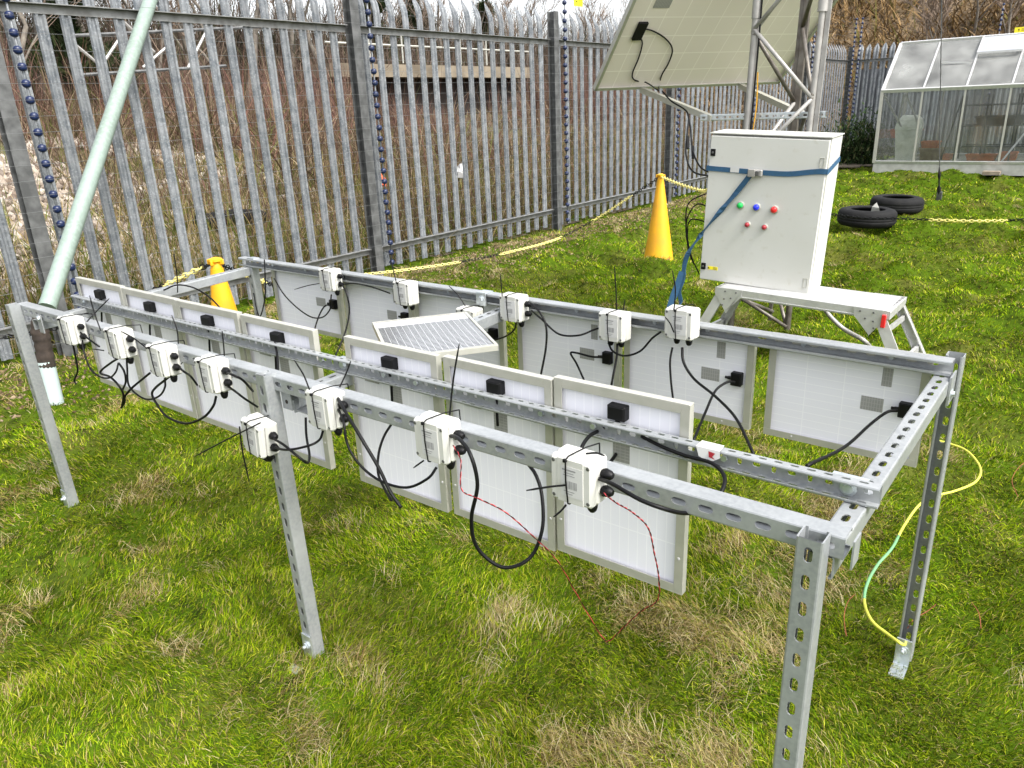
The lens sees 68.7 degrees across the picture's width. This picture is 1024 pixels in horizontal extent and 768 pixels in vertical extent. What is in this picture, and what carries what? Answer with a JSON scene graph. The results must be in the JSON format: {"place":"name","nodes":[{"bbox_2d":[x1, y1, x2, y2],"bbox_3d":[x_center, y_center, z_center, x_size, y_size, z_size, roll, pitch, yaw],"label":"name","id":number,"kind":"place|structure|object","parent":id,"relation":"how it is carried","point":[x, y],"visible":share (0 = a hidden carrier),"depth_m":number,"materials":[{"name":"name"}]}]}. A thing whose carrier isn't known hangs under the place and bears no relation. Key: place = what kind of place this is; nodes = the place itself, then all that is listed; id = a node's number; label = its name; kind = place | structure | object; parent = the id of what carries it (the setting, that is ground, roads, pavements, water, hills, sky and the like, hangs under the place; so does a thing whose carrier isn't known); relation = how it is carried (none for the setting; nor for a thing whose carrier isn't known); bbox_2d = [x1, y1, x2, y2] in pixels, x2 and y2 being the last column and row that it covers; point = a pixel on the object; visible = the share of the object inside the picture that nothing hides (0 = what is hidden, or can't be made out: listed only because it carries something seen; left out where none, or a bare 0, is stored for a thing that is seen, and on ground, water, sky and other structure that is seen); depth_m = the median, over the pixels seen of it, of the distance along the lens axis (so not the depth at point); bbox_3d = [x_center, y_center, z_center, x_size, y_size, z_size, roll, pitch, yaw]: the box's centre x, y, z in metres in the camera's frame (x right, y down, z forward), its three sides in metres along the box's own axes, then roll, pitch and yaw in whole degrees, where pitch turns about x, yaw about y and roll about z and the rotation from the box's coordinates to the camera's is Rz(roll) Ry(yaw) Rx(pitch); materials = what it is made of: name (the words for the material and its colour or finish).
{"place":"outdoors","nodes":[
{"label":"outdoors","id":0,"kind":"place"},
{"bbox_2d":[0,92,710,358],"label":"waste ground","id":1,"kind":"structure","parent":0,"point":[245,287],"depth_m":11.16,"materials":[{"name":"brown plant"}]},
{"bbox_2d":[0,0,81,99],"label":"bare tree","id":2,"kind":"object","parent":1,"relation":"on","point":[23,39],"visible":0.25,"depth_m":18.29,"materials":[{"name":"brown plant"}]},
{"bbox_2d":[4,0,138,109],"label":"evergreen tree","id":3,"kind":"object","parent":1,"relation":"on","point":[56,30],"visible":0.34,"depth_m":20.15,"materials":[{"name":"green plant"}]},
{"bbox_2d":[106,0,196,101],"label":"bare tree","id":4,"kind":"object","parent":1,"relation":"on","point":[161,40],"visible":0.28,"depth_m":21.15,"materials":[{"name":"brown plant"}]},
{"bbox_2d":[75,0,260,76],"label":"scrap lattice","id":5,"kind":"object","parent":1,"relation":"on","point":[130,28],"visible":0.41,"depth_m":12.82,"materials":[{"name":"metal"}]},
{"bbox_2d":[193,209,266,229],"bbox_3d":[-3.502,-2.076,9.432,0.200,0.250,1.088,8,23,26],"label":"fallen log","id":6,"kind":"object","parent":1,"relation":"on","point":[232,217],"visible":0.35,"depth_m":9.28,"materials":[{"name":"wood"}]},
{"bbox_2d":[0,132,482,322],"bbox_3d":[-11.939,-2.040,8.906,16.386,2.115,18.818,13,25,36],"label":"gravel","id":7,"kind":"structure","parent":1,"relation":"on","point":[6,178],"depth_m":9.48,"materials":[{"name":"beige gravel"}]},
{"bbox_2d":[245,0,260,106],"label":"bare tree","id":8,"kind":"object","parent":1,"relation":"on","point":[255,31],"visible":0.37,"depth_m":24.44,"materials":[{"name":"brown plant"}]},
{"bbox_2d":[268,0,295,69],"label":"bare tree","id":9,"kind":"object","parent":1,"relation":"on","point":[289,3],"visible":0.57,"depth_m":29.64,"materials":[{"name":"brown plant"}]},
{"bbox_2d":[304,0,343,63],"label":"bare tree","id":10,"kind":"object","parent":1,"relation":"on","point":[307,31],"visible":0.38,"depth_m":27.49,"materials":[{"name":"brown plant"}]},
{"bbox_2d":[0,0,686,118],"bbox_3d":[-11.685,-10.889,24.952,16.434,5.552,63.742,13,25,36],"label":"thicket","id":11,"kind":"object","parent":1,"relation":"on","point":[344,59],"visible":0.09,"depth_m":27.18,"materials":[{"name":"brown plant"}]},
{"bbox_2d":[0,28,696,138],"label":"tall dead stems","id":12,"kind":"object","parent":1,"relation":"on","point":[393,109],"visible":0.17,"depth_m":20.24,"materials":[{"name":"brown plant"}]},
{"bbox_2d":[8,36,724,212],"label":"brambles","id":13,"kind":"object","parent":1,"relation":"on","point":[252,129],"visible":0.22,"depth_m":14.87,"materials":[{"name":"brown plant"}]},
{"bbox_2d":[341,0,403,63],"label":"evergreen tree","id":14,"kind":"object","parent":1,"relation":"on","point":[381,8],"visible":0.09,"depth_m":33.99,"materials":[{"name":"plant"}]},
{"bbox_2d":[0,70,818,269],"bbox_3d":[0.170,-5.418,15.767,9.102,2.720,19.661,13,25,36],"label":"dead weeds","id":15,"kind":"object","parent":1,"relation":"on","point":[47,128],"visible":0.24,"depth_m":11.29,"materials":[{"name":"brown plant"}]},
{"bbox_2d":[304,36,529,116],"bbox_3d":[-2.997,-11.293,27.779,1.400,2.830,10.505,13,25,36],"label":"footbridge","id":16,"kind":"object","parent":1,"relation":"on","point":[416,72],"visible":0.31,"depth_m":27.87,"materials":[{"name":"concrete"}]},
{"bbox_2d":[395,0,452,60],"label":"evergreen tree","id":17,"kind":"object","parent":1,"relation":"on","point":[412,15],"visible":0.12,"depth_m":38.31,"materials":[{"name":"plant"}]},
{"bbox_2d":[406,0,446,64],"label":"bare tree","id":18,"kind":"object","parent":1,"relation":"on","point":[437,21],"visible":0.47,"depth_m":36.85,"materials":[{"name":"brown plant"}]},
{"bbox_2d":[471,0,516,65],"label":"evergreen tree","id":19,"kind":"object","parent":1,"relation":"on","point":[480,7],"visible":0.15,"depth_m":43.88,"materials":[{"name":"plant"}]},
{"bbox_2d":[486,0,560,66],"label":"bare tree","id":20,"kind":"object","parent":1,"relation":"on","point":[516,28],"visible":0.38,"depth_m":39.71,"materials":[{"name":"brown plant"}]},
{"bbox_2d":[16,0,704,90],"label":"sky","id":21,"kind":"structure","parent":0,"point":[570,6],"materials":[{"name":"white"}]},
{"bbox_2d":[0,155,1023,767],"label":"lawn","id":22,"kind":"structure","parent":0,"point":[902,268],"depth_m":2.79,"materials":[{"name":"plant"}]},
{"bbox_2d":[2,0,89,341],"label":"insulator post","id":23,"kind":"object","parent":22,"relation":"on","point":[29,99],"visible":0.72,"depth_m":5.01,"materials":[{"name":"blue"}]},
{"bbox_2d":[0,0,854,357],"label":"electric fence wires","id":24,"kind":"object","parent":23,"relation":"attached to","point":[336,130],"visible":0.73,"depth_m":6.78,"materials":[{"name":"silver metal"}]},
{"bbox_2d":[30,0,157,404],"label":"leaning pole","id":25,"kind":"object","parent":22,"relation":"on","point":[53,288],"visible":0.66,"depth_m":4.65,"materials":[{"name":"green"}]},
{"bbox_2d":[207,257,236,310],"bbox_3d":[-1.550,-0.247,4.105,0.308,0.901,0.308,13,25,36],"label":"tall cone","id":26,"kind":"object","parent":22,"relation":"on","point":[221,295],"visible":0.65,"depth_m":3.97,"materials":[{"name":"yellow plastic"}]},
{"bbox_2d":[0,264,209,338],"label":"plastic chain","id":27,"kind":"object","parent":26,"relation":"attached to","point":[164,285],"visible":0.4,"depth_m":4.12,"materials":[{"name":"yellow plastic"}]},
{"bbox_2d":[0,174,839,437],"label":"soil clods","id":28,"kind":"object","parent":22,"relation":"on","point":[19,396],"visible":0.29,"depth_m":8.07,"materials":[{"name":"soil"}]},
{"bbox_2d":[0,0,852,360],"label":"palisade fence","id":29,"kind":"object","parent":22,"relation":"on","point":[356,30],"visible":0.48,"depth_m":7.06,"materials":[{"name":"metal"}]},
{"bbox_2d":[364,0,394,264],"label":"insulator post","id":30,"kind":"object","parent":29,"relation":"attached to","point":[377,115],"visible":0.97,"depth_m":7.29,"materials":[{"name":"blue"}]},
{"bbox_2d":[562,0,569,223],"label":"insulator post","id":31,"kind":"object","parent":29,"relation":"attached to","point":[565,74],"visible":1,"depth_m":9.63,"materials":[{"name":"blue"}]},
{"bbox_2d":[221,178,657,286],"bbox_3d":[-0.712,-1.259,6.704,2.215,0.822,5.443,13,25,36],"label":"plastic chain","id":32,"kind":"object","parent":22,"relation":"on","point":[271,283],"visible":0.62,"depth_m":7.90,"materials":[{"name":"yellow plastic"}]},
{"bbox_2d":[5,256,965,767],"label":"mounting frame","id":33,"kind":"object","parent":22,"relation":"on","point":[837,538],"visible":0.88,"depth_m":1.91,"materials":[{"name":"metal"}]},
{"bbox_2d":[56,313,93,349],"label":"junction box","id":34,"kind":"object","parent":33,"relation":"attached to","point":[71,327],"visible":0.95,"depth_m":2.59,"materials":[{"name":"white plastic"}]},
{"bbox_2d":[75,276,144,397],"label":"solar panel","id":35,"kind":"object","parent":33,"relation":"attached to","point":[99,290],"visible":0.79,"depth_m":3.02,"materials":[{"name":"glass"}]},
{"bbox_2d":[86,295,142,363],"bbox_3d":[-1.293,-0.178,2.413,0.185,0.228,0.110,-1,20,3],"label":"junction box","id":36,"kind":"object","parent":33,"relation":"attached to","point":[121,345],"visible":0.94,"depth_m":2.39,"materials":[{"name":"white plastic"}]},
{"bbox_2d":[121,315,184,381],"bbox_3d":[-1.113,-0.106,2.287,0.243,0.197,0.116,1,20,9],"label":"junction box","id":37,"kind":"object","parent":33,"relation":"attached to","point":[163,359],"visible":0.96,"depth_m":2.25,"materials":[{"name":"white plastic"}]},
{"bbox_2d":[151,377,216,424],"bbox_3d":[-1.002,0.046,2.288,0.354,0.167,0.038,13,25,36],"label":"cable","id":38,"kind":"object","parent":37,"relation":"attached to","point":[172,419],"visible":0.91,"depth_m":2.31,"materials":[{"name":"black plastic"}]},
{"bbox_2d":[121,287,198,418],"bbox_3d":[-1.317,-0.118,2.802,0.377,0.452,0.030,13,25,35],"label":"solar panel","id":39,"kind":"object","parent":33,"relation":"attached to","point":[178,396],"visible":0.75,"depth_m":2.81,"materials":[{"name":"white plastic"}]},
{"bbox_2d":[194,331,235,398],"bbox_3d":[-0.843,-0.050,2.117,0.106,0.185,0.104,-5,20,-8],"label":"junction box","id":40,"kind":"object","parent":33,"relation":"attached to","point":[212,375],"visible":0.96,"depth_m":2.10,"materials":[{"name":"white plastic"}]},
{"bbox_2d":[175,299,255,434],"bbox_3d":[-1.015,-0.049,2.583,0.370,0.452,0.030,13,25,35],"label":"solar panel","id":41,"kind":"object","parent":33,"relation":"attached to","point":[231,410],"visible":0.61,"depth_m":2.58,"materials":[{"name":"white plastic"}]},
{"bbox_2d":[196,412,279,481],"bbox_3d":[-0.740,0.178,2.017,0.248,0.194,0.110,-4,20,-5],"label":"junction box","id":42,"kind":"object","parent":33,"relation":"attached to","point":[259,431],"visible":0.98,"depth_m":1.98,"materials":[{"name":"white plastic"}]},
{"bbox_2d":[272,417,310,463],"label":"cable","id":43,"kind":"object","parent":42,"relation":"attached to","point":[293,452],"visible":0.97,"depth_m":1.94,"materials":[{"name":"black plastic"}]},
{"bbox_2d":[240,313,335,469],"bbox_3d":[-0.714,0.022,2.366,0.360,0.452,0.031,13,25,35],"label":"solar panel","id":44,"kind":"object","parent":33,"relation":"attached to","point":[322,449],"visible":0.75,"depth_m":2.35,"materials":[{"name":"white plastic"}]},
{"bbox_2d":[271,265,347,338],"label":"solar panel","id":45,"kind":"object","parent":33,"relation":"attached to","point":[312,300],"visible":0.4,"depth_m":3.57,"materials":[{"name":"white plastic"}]},
{"bbox_2d":[294,267,344,295],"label":"junction box","id":46,"kind":"object","parent":33,"relation":"attached to","point":[330,278],"visible":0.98,"depth_m":3.24,"materials":[{"name":"white plastic"}]},
{"bbox_2d":[294,360,350,435],"bbox_3d":[-0.464,0.038,1.854,0.143,0.182,0.106,-4,20,-4],"label":"junction box","id":47,"kind":"object","parent":33,"relation":"attached to","point":[323,405],"visible":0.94,"depth_m":1.83,"materials":[{"name":"white plastic"}]},
{"bbox_2d":[337,397,402,508],"bbox_3d":[-0.345,0.161,1.754,0.031,0.206,0.254,-18,25,-37],"label":"cable","id":48,"kind":"object","parent":47,"relation":"hanging from","point":[378,467],"visible":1,"depth_m":1.71,"materials":[{"name":"black plastic"}]},
{"bbox_2d":[337,408,437,488],"bbox_3d":[-0.310,0.159,1.738,0.329,0.140,0.057,13,25,36],"label":"cable","id":49,"kind":"object","parent":47,"relation":"attached to","point":[372,475],"visible":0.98,"depth_m":1.75,"materials":[{"name":"black plastic"}]},
{"bbox_2d":[343,275,414,340],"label":"solar panel","id":50,"kind":"object","parent":33,"relation":"attached to","point":[369,306],"visible":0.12,"depth_m":3.31,"materials":[{"name":"white plastic"}]},
{"bbox_2d":[344,335,451,512],"bbox_3d":[-0.322,0.109,2.082,0.352,0.452,0.031,13,25,35],"label":"solar panel","id":51,"kind":"object","parent":33,"relation":"attached to","point":[399,458],"visible":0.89,"depth_m":2.09,"materials":[{"name":"white plastic"}]},
{"bbox_2d":[388,252,419,309],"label":"junction box","id":52,"kind":"object","parent":33,"relation":"attached to","point":[406,294],"visible":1,"depth_m":2.97,"materials":[{"name":"white plastic"}]},
{"bbox_2d":[372,312,498,357],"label":"solar panel","id":53,"kind":"object","parent":33,"relation":"attached to","point":[444,334],"visible":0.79,"depth_m":2.39,"materials":[{"name":"white glass"}]},
{"bbox_2d":[413,344,465,469],"bbox_3d":[-0.163,0.052,1.609,0.121,0.276,0.104,-5,20,-6],"label":"junction box","id":54,"kind":"object","parent":33,"relation":"attached to","point":[435,442],"visible":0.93,"depth_m":1.60,"materials":[{"name":"white plastic"}]},
{"bbox_2d":[449,434,544,569],"bbox_3d":[-0.020,0.238,1.617,0.186,0.302,0.145,-10,21,-20],"label":"cable","id":55,"kind":"object","parent":54,"relation":"attached to","point":[476,493],"visible":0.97,"depth_m":1.58,"materials":[{"name":"black plastic"}]},
{"bbox_2d":[453,445,610,641],"bbox_3d":[0.045,0.402,1.720,0.208,0.621,0.365,13,25,36],"label":"twisted wire","id":56,"kind":"object","parent":54,"relation":"hanging from","point":[513,518],"visible":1,"depth_m":1.53,"materials":[{"name":"red"}]},
{"bbox_2d":[415,287,507,366],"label":"solar panel","id":57,"kind":"object","parent":33,"relation":"attached to","point":[428,305],"visible":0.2,"depth_m":2.96,"materials":[{"name":"white plastic"}]},
{"bbox_2d":[449,286,482,317],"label":"junction box","id":58,"kind":"object","parent":33,"relation":"attached to","point":[472,311],"visible":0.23,"depth_m":2.76,"materials":[{"name":"white plastic"}]},
{"bbox_2d":[443,354,557,550],"bbox_3d":[-0.032,0.171,1.871,0.331,0.452,0.031,13,26,35],"label":"solar panel","id":59,"kind":"object","parent":33,"relation":"attached to","point":[505,484],"visible":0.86,"depth_m":1.87,"materials":[{"name":"white plastic"}]},
{"bbox_2d":[499,274,531,326],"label":"junction box","id":60,"kind":"object","parent":33,"relation":"attached to","point":[514,307],"visible":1,"depth_m":2.64,"materials":[{"name":"white plastic"}]},
{"bbox_2d":[517,303,621,387],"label":"solar panel","id":61,"kind":"object","parent":33,"relation":"attached to","point":[531,333],"visible":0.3,"depth_m":2.69,"materials":[{"name":"white plastic"}]},
{"bbox_2d":[526,442,613,516],"bbox_3d":[0.104,0.177,1.406,0.161,0.144,0.104,-6,20,-10],"label":"junction box","id":62,"kind":"object","parent":33,"relation":"attached to","point":[577,472],"visible":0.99,"depth_m":1.38,"materials":[{"name":"grey plastic"}]},
{"bbox_2d":[602,492,659,639],"bbox_3d":[0.256,0.432,1.595,0.110,0.615,0.406,1,20,10],"label":"twisted wire","id":63,"kind":"object","parent":62,"relation":"hanging from","point":[617,503],"visible":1,"depth_m":1.37,"materials":[{"name":"red"}]},
{"bbox_2d":[598,435,726,514],"bbox_3d":[0.276,0.176,1.413,0.224,0.073,0.283,13,25,36],"label":"cable","id":64,"kind":"object","parent":62,"relation":"attached to","point":[652,504],"visible":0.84,"depth_m":1.38,"materials":[{"name":"black plastic"}]},
{"bbox_2d":[599,266,630,346],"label":"junction box","id":65,"kind":"object","parent":33,"relation":"attached to","point":[614,325],"visible":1,"depth_m":2.40,"materials":[{"name":"white plastic"}]},
{"bbox_2d":[554,375,693,594],"bbox_3d":[0.237,0.224,1.673,0.330,0.452,0.030,13,25,35],"label":"solar panel","id":66,"kind":"object","parent":33,"relation":"attached to","point":[610,534],"visible":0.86,"depth_m":1.67,"materials":[{"name":"white plastic"}]},
{"bbox_2d":[664,271,700,345],"bbox_3d":[0.523,-0.234,2.270,0.094,0.234,0.124,13,25,36],"label":"junction box","id":67,"kind":"object","parent":33,"relation":"attached to","point":[682,322],"visible":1,"depth_m":2.25,"materials":[{"name":"grey plastic"}]},
{"bbox_2d":[681,347,754,453],"bbox_3d":[0.584,0.033,2.114,0.040,0.155,0.467,-6,21,-11],"label":"cable","id":68,"kind":"object","parent":67,"relation":"attached to","point":[720,401],"visible":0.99,"depth_m":2.14,"materials":[{"name":"black plastic"}]},
{"bbox_2d":[624,318,756,429],"bbox_3d":[0.557,-0.048,2.410,0.445,0.320,0.030,13,25,36],"label":"solar panel","id":69,"kind":"object","parent":33,"relation":"attached to","point":[712,365],"visible":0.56,"depth_m":2.40,"materials":[{"name":"white plastic"}]},
{"bbox_2d":[763,332,933,467],"bbox_3d":[0.935,0.040,2.127,0.426,0.320,0.030,13,25,36],"label":"solar panel","id":70,"kind":"object","parent":33,"relation":"attached to","point":[834,404],"visible":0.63,"depth_m":2.15,"materials":[{"name":"white plastic"}]},
{"bbox_2d":[805,409,897,466],"bbox_3d":[0.801,0.126,1.785,0.051,0.130,0.655,15,26,39],"label":"cable","id":71,"kind":"object","parent":70,"relation":"attached to","point":[846,445],"visible":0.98,"depth_m":1.86,"materials":[{"name":"black plastic"}]},
{"bbox_2d":[644,173,672,259],"bbox_3d":[1.511,-1.692,7.676,0.308,0.901,0.308,13,25,36],"label":"tall cone","id":72,"kind":"object","parent":22,"relation":"on","point":[658,244],"visible":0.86,"depth_m":7.63,"materials":[{"name":"yellow plastic"}]},
{"bbox_2d":[639,0,832,331],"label":"lattice mast","id":73,"kind":"object","parent":22,"relation":"on","point":[794,110],"visible":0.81,"depth_m":4.93,"materials":[{"name":"metal"}]},
{"bbox_2d":[593,0,837,90],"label":"solar module","id":74,"kind":"object","parent":73,"relation":"attached to","point":[709,40],"visible":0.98,"depth_m":5.64,"materials":[{"name":"glass"}]},
{"bbox_2d":[700,282,925,353],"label":"step platform","id":75,"kind":"structure","parent":22,"relation":"on","point":[871,312],"depth_m":4.52,"materials":[{"name":"metal"}]},
{"bbox_2d":[700,129,844,293],"bbox_3d":[1.597,-1.093,4.713,0.790,0.972,0.322,13,25,36],"label":"control cabinet","id":76,"kind":"object","parent":75,"relation":"on","point":[767,232],"visible":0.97,"depth_m":4.59,"materials":[{"name":"metal"}]},
{"bbox_2d":[667,156,840,306],"bbox_3d":[1.520,-0.898,4.818,0.972,1.068,0.353,8,23,27],"label":"ratchet strap","id":77,"kind":"object","parent":76,"relation":"attached to","point":[680,279],"visible":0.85,"depth_m":4.64,"materials":[{"name":"blue fabric"}]},
{"bbox_2d":[823,311,871,345],"bbox_3d":[2.182,-0.382,4.915,0.353,0.296,0.113,13,25,36],"label":"grey conduit","id":78,"kind":"object","parent":22,"relation":"on","point":[845,329],"visible":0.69,"depth_m":4.94,"materials":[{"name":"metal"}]},
{"bbox_2d":[831,122,893,163],"bbox_3d":[7.722,-5.532,17.246,2.232,0.958,1.668,13,25,36],"label":"evergreen shrub","id":79,"kind":"object","parent":22,"relation":"on","point":[849,158],"visible":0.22,"depth_m":16.87,"materials":[{"name":"green plant"}]},
{"bbox_2d":[837,205,897,228],"bbox_3d":[4.360,-2.055,9.207,0.670,0.204,0.670,15,26,35],"label":"old tyre","id":80,"kind":"object","parent":22,"relation":"on","point":[861,211],"visible":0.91,"depth_m":8.98,"materials":[{"name":"rubber"}]},
{"bbox_2d":[831,213,1023,222],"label":"plastic chain","id":81,"kind":"object","parent":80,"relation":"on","point":[921,219],"visible":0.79,"depth_m":8.00,"materials":[{"name":"yellow plastic"}]},
{"bbox_2d":[819,93,924,166],"bbox_3d":[7.744,-5.668,16.749,2.666,1.550,1.719,13,25,36],"label":"evergreen shrub","id":82,"kind":"object","parent":22,"relation":"on","point":[863,139],"visible":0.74,"depth_m":16.63,"materials":[{"name":"green plant"}]},
{"bbox_2d":[870,194,924,213],"bbox_3d":[5.286,-2.475,10.296,0.670,0.204,0.670,15,26,35],"label":"old tyre","id":83,"kind":"object","parent":22,"relation":"on","point":[905,204],"visible":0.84,"depth_m":10.05,"materials":[{"name":"rubber"}]},
{"bbox_2d":[862,440,981,645],"bbox_3d":[1.529,0.510,2.770,0.217,0.059,1.574,13,25,36],"label":"earth cable","id":84,"kind":"object","parent":22,"relation":"on","point":[877,626],"visible":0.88,"depth_m":2.56,"materials":[{"name":"yellow plastic"}]},
{"bbox_2d":[850,34,1023,155],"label":"palisade fence","id":85,"kind":"object","parent":22,"relation":"on","point":[875,59],"visible":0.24,"depth_m":18.02,"materials":[{"name":"metal"}]},
{"bbox_2d":[853,68,1023,154],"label":"corrugated screen","id":86,"kind":"object","parent":22,"relation":"on","point":[946,110],"visible":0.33,"depth_m":17.99,"materials":[{"name":"metal"}]},
{"bbox_2d":[936,0,942,199],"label":"guy wire","id":87,"kind":"object","parent":22,"relation":"on","point":[939,194],"visible":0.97,"depth_m":10.95,"materials":[{"name":"metal"}]},
{"bbox_2d":[872,32,1023,175],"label":"greenhouse","id":88,"kind":"object","parent":22,"relation":"on","point":[982,62],"visible":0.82,"depth_m":14.45,"materials":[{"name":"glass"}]},
{"bbox_2d":[895,115,923,159],"bbox_3d":[8.064,-4.996,15.258,0.490,0.900,0.392,10,24,31],"label":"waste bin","id":89,"kind":"object","parent":88,"relation":"in","point":[905,134],"visible":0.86,"depth_m":15.12,"materials":[{"name":"grey plastic"}]},
{"bbox_2d":[919,147,946,159],"bbox_3d":[8.741,-4.796,15.590,0.434,0.240,0.420,13,25,36],"label":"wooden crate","id":90,"kind":"object","parent":88,"relation":"in","point":[929,153],"visible":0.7,"depth_m":15.45,"materials":[{"name":"wood"}]},
{"bbox_2d":[940,93,1023,160],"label":"plant staging","id":91,"kind":"object","parent":88,"relation":"in","point":[984,125],"visible":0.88,"depth_m":14.76,"materials":[{"name":"grey paint"}]},
{"bbox_2d":[974,114,1023,124],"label":"seed tray","id":92,"kind":"object","parent":91,"relation":"on","point":[994,119],"visible":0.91,"depth_m":14.58,"materials":[{"name":"grey paint"}]},
{"bbox_2d":[965,153,998,160],"bbox_3d":[9.321,-4.502,14.878,0.533,0.132,0.315,13,25,36],"label":"planter trough","id":93,"kind":"object","parent":88,"relation":"in","point":[981,157],"visible":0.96,"depth_m":14.78,"materials":[{"name":"ceramic"}]},
{"bbox_2d":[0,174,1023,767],"bbox_3d":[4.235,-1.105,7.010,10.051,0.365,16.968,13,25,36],"label":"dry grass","id":94,"kind":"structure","parent":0,"point":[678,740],"depth_m":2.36,"materials":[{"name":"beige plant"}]},
{"bbox_2d":[683,0,1023,139],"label":"hillside","id":95,"kind":"structure","parent":0,"point":[899,11],"depth_m":22.83,"materials":[{"name":"brown plant"}]},
{"bbox_2d":[664,0,1023,132],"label":"hillside scrub","id":96,"kind":"object","parent":95,"relation":"on","point":[869,10],"visible":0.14,"depth_m":22.66,"materials":[{"name":"brown plant"}]},
{"bbox_2d":[900,0,961,39],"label":"bare tree","id":97,"kind":"object","parent":95,"relation":"on","point":[935,7],"visible":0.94,"depth_m":20.72,"materials":[{"name":"brown plant"}]},
{"bbox_2d":[993,0,1023,33],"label":"bare tree","id":98,"kind":"object","parent":95,"relation":"on","point":[999,3],"visible":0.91,"depth_m":19.95,"materials":[{"name":"brown plant"}]},
{"label":"ground","id":99,"kind":"structure","parent":0,"visible":0},
{"bbox_2d":[569,0,610,64],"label":"bare tree","id":100,"kind":"object","parent":99,"relation":"on","point":[598,18],"visible":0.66,"depth_m":45.64,"materials":[{"name":"brown plant"}]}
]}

